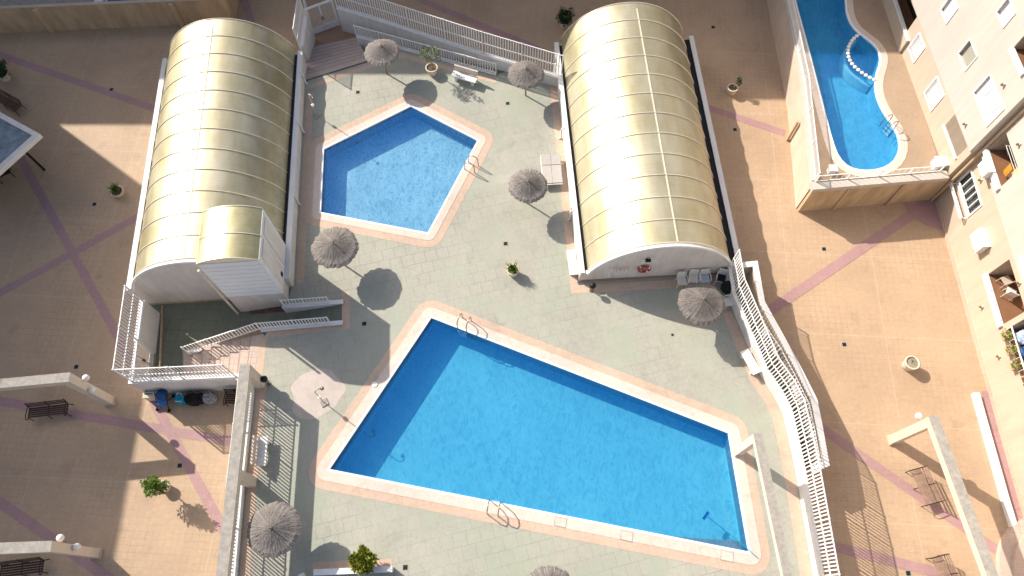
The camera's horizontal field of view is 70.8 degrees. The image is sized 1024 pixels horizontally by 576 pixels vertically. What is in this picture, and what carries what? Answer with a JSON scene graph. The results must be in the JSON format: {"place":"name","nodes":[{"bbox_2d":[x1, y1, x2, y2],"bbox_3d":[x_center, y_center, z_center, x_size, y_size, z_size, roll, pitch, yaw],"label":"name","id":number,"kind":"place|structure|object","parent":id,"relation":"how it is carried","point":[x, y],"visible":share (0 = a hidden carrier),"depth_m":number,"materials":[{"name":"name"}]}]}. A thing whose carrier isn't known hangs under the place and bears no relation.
{"place":"outdoors","nodes":[
{"label":"outdoors","id":0,"kind":"place"},
{"bbox_2d":[0,0,104,5],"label":"terrace floor","id":1,"kind":"structure","parent":0,"point":[14,2],"depth_m":44.39,"materials":[{"name":"tile"}]},
{"bbox_2d":[150,300,248,376],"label":"sunken floor","id":2,"kind":"structure","parent":0,"point":[184,324],"depth_m":37.51,"materials":[{"name":"tile"}]},
{"bbox_2d":[249,304,341,325],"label":"passage ramp","id":3,"kind":"structure","parent":2,"relation":"on","point":[332,313],"depth_m":37.09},
{"bbox_2d":[0,0,1007,575],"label":"plaza ground","id":4,"kind":"structure","parent":0,"point":[886,306],"depth_m":37.73,"materials":[{"name":"tile"}]},
{"bbox_2d":[0,89,26,115],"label":"iron bench","id":5,"kind":"object","parent":4,"relation":"on","point":[10,101],"visible":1,"depth_m":42.81,"materials":[{"name":"brown metal"}]},
{"bbox_2d":[0,112,45,175],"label":"flat canopy","id":6,"kind":"object","parent":4,"relation":"on","point":[18,140],"visible":1,"depth_m":38.66,"materials":[{"name":"fabric"}]},
{"bbox_2d":[0,557,49,575],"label":"iron bench","id":7,"kind":"object","parent":4,"relation":"on","point":[18,561],"visible":1,"depth_m":32.22,"materials":[{"name":"brown metal"}]},
{"bbox_2d":[24,399,73,420],"bbox_3d":[-22.672,6.008,35.189,1.890,0.889,0.769,-6,66,-3],"label":"iron bench","id":8,"kind":"object","parent":4,"relation":"on","point":[48,412],"visible":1,"depth_m":35.15,"materials":[{"name":"brown metal"}]},
{"bbox_2d":[0,534,101,558],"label":"concrete portal","id":9,"kind":"object","parent":4,"relation":"on","point":[62,548],"visible":1,"depth_m":29.55,"materials":[{"name":"white"}]},
{"bbox_2d":[0,496,114,575],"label":"mauve paving band","id":10,"kind":"object","parent":4,"relation":"on","point":[41,531],"visible":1,"depth_m":33.30,"materials":[{"name":"tile"}]},
{"bbox_2d":[0,372,115,405],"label":"concrete portal","id":11,"kind":"object","parent":4,"relation":"on","point":[78,384],"visible":1,"depth_m":32.27,"materials":[{"name":"white"}]},
{"bbox_2d":[0,213,137,296],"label":"mauve paving band","id":12,"kind":"object","parent":4,"relation":"on","point":[13,285],"visible":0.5,"depth_m":39.16,"materials":[{"name":"tile"}]},
{"bbox_2d":[0,52,154,111],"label":"mauve paving band","id":13,"kind":"object","parent":4,"relation":"on","point":[79,82],"visible":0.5,"depth_m":44.04,"materials":[{"name":"tile"}]},
{"bbox_2d":[0,396,230,445],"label":"mauve paving band","id":14,"kind":"object","parent":4,"relation":"on","point":[138,425],"visible":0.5,"depth_m":35.35,"materials":[{"name":"tile"}]},
{"bbox_2d":[0,0,238,33],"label":"terrace wall","id":15,"kind":"structure","parent":4,"relation":"on","point":[51,18],"depth_m":44.82,"materials":[{"name":"paint"}]},
{"bbox_2d":[17,155,221,533],"bbox_3d":[-21.387,1.260,37.800,0.460,0.001,27.157,-34,70,-14],"label":"mauve paving band","id":16,"kind":"object","parent":4,"relation":"on","point":[207,500],"visible":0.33,"depth_m":37.60,"materials":[{"name":"tile"}]},
{"bbox_2d":[134,300,160,353],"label":"parapet wall","id":17,"kind":"structure","parent":4,"relation":"on","point":[148,326],"depth_m":36.25,"materials":[{"name":"white paint"}]},
{"bbox_2d":[133,341,154,376],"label":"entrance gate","id":18,"kind":"structure","parent":17,"relation":"attached to","point":[150,356],"depth_m":35.62,"materials":[{"name":"white paint"}]},
{"bbox_2d":[158,480,170,491],"bbox_3d":[-16.375,9.374,33.887,0.582,0.497,0.582,0,66,0],"label":"potted plant","id":19,"kind":"object","parent":4,"relation":"on","point":[168,489],"visible":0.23,"depth_m":33.83,"materials":[{"name":"beige ceramic"}]},
{"bbox_2d":[139,474,170,497],"bbox_3d":[-16.253,9.020,32.940,1.228,1.816,0.966,-15,67,-7],"label":"shrub","id":20,"kind":"object","parent":19,"relation":"in","point":[154,484],"visible":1,"depth_m":32.64,"materials":[{"name":"green plant"}]},
{"bbox_2d":[154,389,174,411],"bbox_3d":[-17.194,5.487,35.376,0.660,0.967,1.005,5,66,2],"label":"pushchair","id":21,"kind":"object","parent":4,"relation":"on","point":[161,395],"visible":1,"depth_m":35.28,"materials":[{"name":"blue fabric"}]},
{"bbox_2d":[128,369,237,392],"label":"parapet wall","id":22,"kind":"structure","parent":4,"relation":"on","point":[201,384],"depth_m":34.78,"materials":[{"name":"white paint"}]},
{"bbox_2d":[112,285,235,380],"bbox_3d":[-15.870,2.152,34.346,5.351,1.780,4.238,0,66,0],"label":"metal fence","id":23,"kind":"object","parent":22,"relation":"on","point":[122,371],"visible":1,"depth_m":33.86,"materials":[{"name":"white paint"}]},
{"bbox_2d":[126,18,307,408],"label":"vaulted hall","id":24,"kind":"structure","parent":4,"relation":"on","point":[213,220],"depth_m":37.19,"materials":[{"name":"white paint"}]},
{"bbox_2d":[182,335,260,375],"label":"staircase","id":25,"kind":"structure","parent":4,"relation":"on","point":[232,355],"depth_m":36.13,"materials":[{"name":"tile"}]},
{"bbox_2d":[187,334,263,354],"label":"stair wall","id":26,"kind":"structure","parent":4,"relation":"on","point":[194,351],"depth_m":36.56,"materials":[{"name":"white paint"}]},
{"bbox_2d":[180,316,330,352],"bbox_3d":[-12.842,2.234,36.091,7.476,1.730,0.335,-9,66,-4],"label":"metal railing","id":27,"kind":"object","parent":26,"relation":"on","point":[255,323],"visible":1,"depth_m":35.88,"materials":[{"name":"white paint"}]},
{"bbox_2d":[231,386,254,575],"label":"parapet wall","id":28,"kind":"structure","parent":4,"relation":"on","point":[241,499],"depth_m":32.82,"materials":[{"name":"white paint"}]},
{"bbox_2d":[260,320,342,334],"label":"kerb wall","id":29,"kind":"structure","parent":4,"relation":"on","point":[333,323],"depth_m":36.22,"materials":[{"name":"white paint"}]},
{"bbox_2d":[299,17,314,61],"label":"parapet wall","id":30,"kind":"structure","parent":4,"relation":"on","point":[308,41],"depth_m":43.69,"materials":[{"name":"white paint"}]},
{"bbox_2d":[292,0,305,50],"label":"metal fence","id":31,"kind":"object","parent":30,"relation":"on","point":[299,24],"visible":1,"depth_m":42.32,"materials":[{"name":"white paint"}]},
{"bbox_2d":[282,299,342,312],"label":"kerb wall","id":32,"kind":"structure","parent":4,"relation":"on","point":[291,308],"depth_m":36.76,"materials":[{"name":"white paint"}]},
{"bbox_2d":[279,296,329,305],"bbox_3d":[-10.475,0.667,36.362,2.340,0.740,0.070,-4,66,-2],"label":"metal railing","id":33,"kind":"object","parent":32,"relation":"on","point":[301,299],"visible":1,"depth_m":36.33,"materials":[{"name":"white paint"}]},
{"bbox_2d":[314,21,355,45],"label":"gate landing","id":34,"kind":"object","parent":4,"relation":"on","point":[335,33],"visible":0.3,"depth_m":45.54,"materials":[{"name":"ceramic"}]},
{"bbox_2d":[304,0,339,33],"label":"entrance gate","id":35,"kind":"structure","parent":34,"relation":"on","point":[326,26],"depth_m":44.87,"materials":[{"name":"white paint"}]},
{"bbox_2d":[305,37,367,80],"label":"staircase","id":36,"kind":"structure","parent":4,"relation":"on","point":[331,57],"depth_m":43.85,"materials":[{"name":"tile"}]},
{"bbox_2d":[356,35,496,75],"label":"kerb wall","id":37,"kind":"structure","parent":4,"relation":"on","point":[363,42],"depth_m":43.50,"materials":[{"name":"white paint"}]},
{"bbox_2d":[353,24,495,73],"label":"metal railing","id":38,"kind":"object","parent":37,"relation":"on","point":[392,36],"visible":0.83,"depth_m":42.98,"materials":[{"name":"white paint"}]},
{"bbox_2d":[336,7,557,86],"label":"parapet wall","id":39,"kind":"structure","parent":4,"relation":"on","point":[348,18],"depth_m":43.54,"materials":[{"name":"white paint"}]},
{"bbox_2d":[334,0,563,75],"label":"metal fence","id":40,"kind":"object","parent":39,"relation":"on","point":[459,35],"visible":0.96,"depth_m":41.94,"materials":[{"name":"white paint"}]},
{"bbox_2d":[415,0,539,50],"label":"mauve paving band","id":41,"kind":"object","parent":4,"relation":"on","point":[472,21],"visible":1,"depth_m":45.95,"materials":[{"name":"tile"}]},
{"bbox_2d":[238,50,812,575],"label":"pool deck","id":42,"kind":"structure","parent":4,"relation":"on","point":[392,286],"depth_m":36.19,"materials":[{"name":"tile"}]},
{"bbox_2d":[216,364,266,575],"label":"concrete portal","id":43,"kind":"object","parent":42,"relation":"on","point":[248,377],"visible":0.93,"depth_m":31.28,"materials":[{"name":"concrete"}]},
{"bbox_2d":[240,389,265,575],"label":"deck border","id":44,"kind":"object","parent":42,"relation":"on","point":[245,565],"visible":0.62,"depth_m":32.97,"materials":[{"name":"pink tile"}]},
{"bbox_2d":[250,435,268,465],"bbox_3d":[-11.649,7.559,33.364,0.585,0.840,1.357,-3,66,-2],"label":"stone bench","id":45,"kind":"object","parent":42,"relation":"on","point":[262,442],"visible":1,"depth_m":33.25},
{"bbox_2d":[256,337,266,373],"bbox_3d":[-12.433,3.348,35.711,0.360,0.001,1.949,-2,66,-1],"label":"deck border","id":46,"kind":"object","parent":42,"relation":"on","point":[261,355],"visible":0.83,"depth_m":35.71,"materials":[{"name":"pink tile"}]},
{"bbox_2d":[247,501,301,558],"bbox_3d":[-10.143,10.486,31.148,2.375,2.481,2.395,-37,72,-16],"label":"straw parasol","id":47,"kind":"object","parent":42,"relation":"on","point":[279,538],"visible":1,"depth_m":30.42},
{"bbox_2d":[266,325,341,336],"bbox_3d":[-10.353,2.107,36.269,4.030,0.001,0.360,-6,66,-3],"label":"deck border","id":48,"kind":"object","parent":42,"relation":"on","point":[299,331],"visible":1,"depth_m":36.26,"materials":[{"name":"pink tile"}]},
{"bbox_2d":[296,92,312,282],"bbox_3d":[-11.441,-5.911,39.873,0.400,0.001,12.400,-4,66,-2],"label":"deck border","id":49,"kind":"object","parent":42,"relation":"on","point":[303,221],"visible":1,"depth_m":39.47,"materials":[{"name":"pink tile"}]},
{"bbox_2d":[291,368,345,418],"bbox_3d":[-9.574,5.124,34.914,2.405,0.001,2.634,42,72,17],"label":"shower base","id":50,"kind":"object","parent":42,"relation":"on","point":[306,404],"visible":1,"depth_m":34.94,"materials":[{"name":"concrete"}]},
{"bbox_2d":[311,227,358,268],"bbox_3d":[-8.906,-1.812,36.675,2.452,2.482,2.472,21,66,8],"label":"straw parasol","id":51,"kind":"object","parent":42,"relation":"on","point":[328,252],"visible":1,"depth_m":35.91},
{"bbox_2d":[342,291,349,329],"bbox_3d":[-8.468,1.155,36.696,0.400,0.001,2.125,-5,66,-2],"label":"deck border","id":52,"kind":"object","parent":42,"relation":"on","point":[346,310],"visible":1,"depth_m":36.70,"materials":[{"name":"pink tile"}]},
{"bbox_2d":[312,558,391,571],"bbox_3d":[-7.050,12.209,31.729,3.515,0.001,0.400,-2,66,-1],"label":"deck border","id":53,"kind":"object","parent":42,"relation":"on","point":[340,564],"visible":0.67,"depth_m":31.74,"materials":[{"name":"pink tile"}]},
{"bbox_2d":[347,545,380,574],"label":"shrub","id":54,"kind":"object","parent":53,"relation":"on","point":[363,559],"visible":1,"depth_m":30.91,"materials":[{"name":"green plant"}]},
{"bbox_2d":[313,566,393,574],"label":"planter wall","id":55,"kind":"structure","parent":42,"relation":"on","point":[380,569],"depth_m":31.25,"materials":[{"name":"white paint"}]},
{"bbox_2d":[364,39,400,73],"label":"straw parasol","id":56,"kind":"object","parent":42,"relation":"on","point":[382,52],"visible":1,"depth_m":41.04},
{"bbox_2d":[304,94,492,246],"bbox_3d":[-6.897,-6.871,40.302,9.524,0.001,10.062,21,68,9],"label":"pool border","id":57,"kind":"object","parent":42,"relation":"on","point":[447,221],"visible":0.99,"depth_m":40.00,"materials":[{"name":"pink tile"}]},
{"bbox_2d":[322,108,475,231],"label":"pool basin","id":58,"kind":"object","parent":42,"relation":"in","point":[404,174],"visible":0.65,"depth_m":41.24,"materials":[{"name":"blue tile"}]},
{"bbox_2d":[312,100,485,239],"bbox_3d":[-6.897,-6.870,40.304,8.685,0.028,9.222,21,68,9],"label":"pool coping","id":59,"kind":"object","parent":42,"relation":"on","point":[316,214],"visible":1,"depth_m":39.98,"materials":[{"name":"beige stone"}]},
{"bbox_2d":[319,105,478,233],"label":"pool rim","id":60,"kind":"object","parent":59,"relation":"on","point":[380,121],"visible":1,"depth_m":40.69,"materials":[{"name":"white"}]},
{"bbox_2d":[305,53,495,89],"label":"deck border","id":61,"kind":"object","parent":42,"relation":"on","point":[403,55],"visible":0.64,"depth_m":43.00,"materials":[{"name":"pink tile"}]},
{"bbox_2d":[419,44,440,75],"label":"potted plant","id":62,"kind":"object","parent":42,"relation":"on","point":[431,67],"visible":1,"depth_m":41.51,"materials":[{"name":"green plant"}]},
{"bbox_2d":[451,64,477,85],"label":"stone bench","id":63,"kind":"object","parent":42,"relation":"on","point":[457,75],"visible":1,"depth_m":42.27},
{"bbox_2d":[507,60,544,95],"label":"straw parasol","id":64,"kind":"object","parent":42,"relation":"on","point":[525,75],"visible":1,"depth_m":40.39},
{"bbox_2d":[508,169,547,203],"bbox_3d":[0.833,-5.127,38.165,2.184,2.481,2.180,25,69,10],"label":"straw parasol","id":65,"kind":"object","parent":42,"relation":"on","point":[527,186],"visible":1,"depth_m":37.39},
{"bbox_2d":[317,308,760,564],"bbox_3d":[1.784,6.360,34.358,20.435,0.028,9.345,10,66,4],"label":"pool coping","id":66,"kind":"object","parent":42,"relation":"on","point":[323,473],"visible":1,"depth_m":33.30,"materials":[{"name":"beige stone"}]},
{"bbox_2d":[327,316,750,553],"bbox_3d":[1.785,6.378,34.397,19.532,0.122,8.445,10,66,4],"label":"pool rim","id":67,"kind":"object","parent":42,"relation":"on","point":[567,370],"visible":1,"depth_m":33.79,"materials":[{"name":"white"}]},
{"bbox_2d":[309,301,769,574],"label":"pool border","id":68,"kind":"object","parent":42,"relation":"on","point":[761,565],"visible":1,"depth_m":33.11,"materials":[{"name":"pink tile"}]},
{"bbox_2d":[334,319,746,550],"bbox_3d":[1.784,6.620,34.937,19.436,1.140,8.346,10,66,4],"label":"pool basin","id":69,"kind":"object","parent":42,"relation":"in","point":[454,413],"visible":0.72,"depth_m":35.07,"materials":[{"name":"blue tile"}]},
{"bbox_2d":[540,154,552,185],"bbox_3d":[1.915,-6.494,39.882,0.590,0.470,1.950,-3,66,-1],"label":"sun lounger","id":70,"kind":"object","parent":42,"relation":"on","point":[546,168],"visible":0.81,"depth_m":39.77,"materials":[{"name":"white paint"}]},
{"bbox_2d":[528,565,568,575],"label":"straw parasol","id":71,"kind":"object","parent":42,"relation":"on","point":[547,570],"visible":1,"depth_m":29.86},
{"bbox_2d":[550,154,562,184],"bbox_3d":[2.446,-6.526,39.896,0.590,0.470,1.950,-3,66,-1],"label":"sun lounger","id":72,"kind":"object","parent":42,"relation":"on","point":[557,178],"visible":0.94,"depth_m":39.72,"materials":[{"name":"white paint"}]},
{"bbox_2d":[550,85,578,285],"bbox_3d":[2.828,-6.275,40.036,0.420,0.001,13.500,-3,66,-1],"label":"deck border","id":73,"kind":"object","parent":42,"relation":"on","point":[564,185],"visible":0.67,"depth_m":39.89,"materials":[{"name":"pink tile"}]},
{"bbox_2d":[567,247,577,275],"bbox_3d":[3.205,-1.335,37.361,0.585,0.840,1.423,-4,66,-2],"label":"stone bench","id":74,"kind":"object","parent":73,"relation":"on","point":[572,262],"visible":0.75,"depth_m":37.31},
{"bbox_2d":[571,277,721,293],"bbox_3d":[6.997,-0.138,37.279,7.900,0.001,0.460,-3,66,-1],"label":"deck border","id":75,"kind":"object","parent":42,"relation":"on","point":[627,286],"visible":0.67,"depth_m":37.25,"materials":[{"name":"pink tile"}]},
{"bbox_2d":[677,282,724,325],"bbox_3d":[9.187,0.985,35.419,2.429,2.481,2.426,-15,66,-9],"label":"straw parasol","id":76,"kind":"object","parent":42,"relation":"on","point":[696,308],"visible":1,"depth_m":34.66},
{"bbox_2d":[733,433,792,575],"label":"concrete portal","id":77,"kind":"object","parent":42,"relation":"on","point":[755,441],"visible":1,"depth_m":29.93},
{"bbox_2d":[723,306,811,575],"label":"deck border","id":78,"kind":"object","parent":42,"relation":"on","point":[788,471],"visible":0.86,"depth_m":33.73,"materials":[{"name":"beige tile"}]},
{"bbox_2d":[740,345,761,374],"bbox_3d":[11.711,3.574,35.154,0.585,0.840,1.271,-21,68,-9],"label":"stone bench","id":79,"kind":"object","parent":78,"relation":"on","point":[750,361],"visible":0.99,"depth_m":35.07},
{"bbox_2d":[555,6,574,28],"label":"potted plant","id":80,"kind":"object","parent":4,"relation":"on","point":[565,21],"visible":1,"depth_m":44.94,"materials":[{"name":"green plant"}]},
{"bbox_2d":[553,2,740,281],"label":"vaulted hall","id":81,"kind":"structure","parent":4,"relation":"on","point":[644,163],"depth_m":37.61,"materials":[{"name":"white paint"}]},
{"bbox_2d":[708,105,785,135],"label":"mauve paving band","id":82,"kind":"object","parent":4,"relation":"on","point":[752,122],"visible":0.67,"depth_m":42.84,"materials":[{"name":"tile"}]},
{"bbox_2d":[726,266,823,575],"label":"parapet wall","id":83,"kind":"structure","parent":4,"relation":"on","point":[772,385],"depth_m":33.53,"materials":[{"name":"white paint"}]},
{"bbox_2d":[730,249,840,575],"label":"metal fence","id":84,"kind":"object","parent":83,"relation":"on","point":[807,450],"visible":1,"depth_m":32.68,"materials":[{"name":"white paint"}]},
{"bbox_2d":[733,261,829,474],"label":"parapet wall","id":85,"kind":"structure","parent":4,"relation":"on","point":[752,275],"depth_m":35.28,"materials":[{"name":"white paint"}]},
{"bbox_2d":[758,324,820,463],"bbox_3d":[13.498,4.870,34.632,0.639,0.930,7.036,-12,66,-6],"label":"metal railing","id":86,"kind":"object","parent":85,"relation":"on","point":[797,394],"visible":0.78,"depth_m":34.59,"materials":[{"name":"white paint"}]},
{"bbox_2d":[768,212,913,314],"bbox_3d":[17.384,-1.124,38.865,12.396,0.001,0.550,-31,69,-13],"label":"mauve paving band","id":87,"kind":"object","parent":4,"relation":"on","point":[823,274],"visible":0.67,"depth_m":38.95,"materials":[{"name":"tile"}]},
{"bbox_2d":[767,0,956,211],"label":"terrace wall","id":88,"kind":"structure","parent":4,"relation":"on","point":[811,194],"depth_m":39.98,"materials":[{"name":"paint"}]},
{"bbox_2d":[788,0,820,179],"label":"metal fence","id":89,"kind":"object","parent":88,"relation":"on","point":[804,69],"visible":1,"depth_m":40.45,"materials":[{"name":"white paint"}]},
{"bbox_2d":[815,165,945,181],"bbox_3d":[19.531,-6.075,38.153,6.833,0.580,0.065,-5,66,-2],"label":"metal railing","id":90,"kind":"object","parent":88,"relation":"on","point":[881,171],"visible":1,"depth_m":38.12,"materials":[{"name":"white paint"}]},
{"bbox_2d":[821,538,959,575],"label":"mauve paving band","id":91,"kind":"object","parent":4,"relation":"on","point":[890,560],"visible":0.8,"depth_m":32.80,"materials":[{"name":"tile"}]},
{"bbox_2d":[822,424,997,554],"bbox_3d":[18.528,9.320,34.170,10.991,0.001,0.460,36,71,15],"label":"mauve paving band","id":92,"kind":"object","parent":4,"relation":"on","point":[892,477],"visible":0.67,"depth_m":34.26,"materials":[{"name":"tile"}]},
{"bbox_2d":[902,356,919,370],"bbox_3d":[20.052,3.839,36.261,0.739,0.705,0.739,0,66,0],"label":"planter","id":93,"kind":"object","parent":4,"relation":"on","point":[910,363],"visible":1,"depth_m":36.08,"materials":[{"name":"white ceramic"}]},
{"bbox_2d":[903,199,942,230],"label":"mauve paving quadrant","id":94,"kind":"object","parent":4,"relation":"on","point":[925,212],"visible":0.8,"depth_m":40.25,"materials":[{"name":"tile"}]},
{"bbox_2d":[905,465,943,506],"bbox_3d":[19.262,9.294,33.712,0.769,0.889,1.690,-13,66,-6],"label":"iron bench","id":95,"kind":"object","parent":4,"relation":"on","point":[923,486],"visible":1,"depth_m":33.64,"materials":[{"name":"brown metal"}]},
{"bbox_2d":[886,413,997,575],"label":"concrete portal","id":96,"kind":"object","parent":4,"relation":"on","point":[932,425],"visible":1,"depth_m":30.47,"materials":[{"name":"white"}]},
{"bbox_2d":[926,553,958,575],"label":"iron bench","id":97,"kind":"object","parent":4,"relation":"on","point":[941,568],"visible":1,"depth_m":32.22,"materials":[{"name":"brown metal"}]},
{"bbox_2d":[897,0,1023,517],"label":"apartment building","id":98,"kind":"structure","parent":4,"relation":"on","point":[963,59],"depth_m":35.93,"materials":[{"name":"white"}]},
{"bbox_2d":[970,228,991,252],"bbox_3d":[23.700,-2.372,36.467,0.400,0.830,1.040,0,66,0],"label":"air conditioner","id":99,"kind":"object","parent":98,"relation":"attached to","point":[980,240],"visible":1,"depth_m":36.22,"materials":[{"name":"white metal"}]},
{"bbox_2d":[977,158,995,177],"bbox_3d":[23.540,-5.924,35.738,0.400,0.630,0.790,0,66,0],"label":"air conditioner","id":100,"kind":"object","parent":98,"relation":"attached to","point":[986,167],"visible":1,"depth_m":35.56,"materials":[{"name":"white paint"}]},
{"bbox_2d":[971,392,1016,526],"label":"planter wall","id":101,"kind":"structure","parent":4,"relation":"on","point":[995,464],"depth_m":34.42,"materials":[{"name":"white stone"}]},
{"bbox_2d":[982,391,1022,520],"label":"mauve planting strip","id":102,"kind":"object","parent":4,"relation":"on","point":[1000,451],"visible":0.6,"depth_m":34.69,"materials":[{"name":"tile"}]},
{"bbox_2d":[995,518,1023,575],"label":"round steps","id":103,"kind":"structure","parent":4,"relation":"on","point":[1009,561],"depth_m":32.62,"materials":[{"name":"tile"}]},
{"bbox_2d":[734,281,807,468],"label":"passage floor","id":104,"kind":"structure","parent":0,"point":[783,387],"depth_m":36.52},
{"bbox_2d":[796,0,897,169],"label":"pool basin","id":105,"kind":"object","parent":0,"point":[855,119],"visible":0.68,"depth_m":42.49,"materials":[{"name":"blue tile"}]},
{"bbox_2d":[839,40,870,92],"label":"pool divider","id":106,"kind":"object","parent":105,"relation":"on","point":[852,79],"visible":0.88,"depth_m":42.48,"materials":[{"name":"blue tile"}]},
{"bbox_2d":[796,0,938,179],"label":"terrace floor","id":107,"kind":"structure","parent":0,"point":[902,100],"depth_m":40.76,"materials":[{"name":"tile"}]},
{"bbox_2d":[791,0,907,176],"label":"pool coping","id":108,"kind":"object","parent":107,"relation":"on","point":[896,164],"visible":0.9,"depth_m":40.74,"materials":[{"name":"beige stone"}]},
{"bbox_2d":[795,0,900,170],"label":"pool rim","id":109,"kind":"object","parent":108,"relation":"on","point":[876,75],"visible":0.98,"depth_m":41.07,"materials":[{"name":"white"}]},
{"bbox_2d":[882,0,909,52],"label":"balcony parapet","id":110,"kind":"structure","parent":107,"relation":"on","point":[897,23],"depth_m":42.40,"materials":[{"name":"white paint"}]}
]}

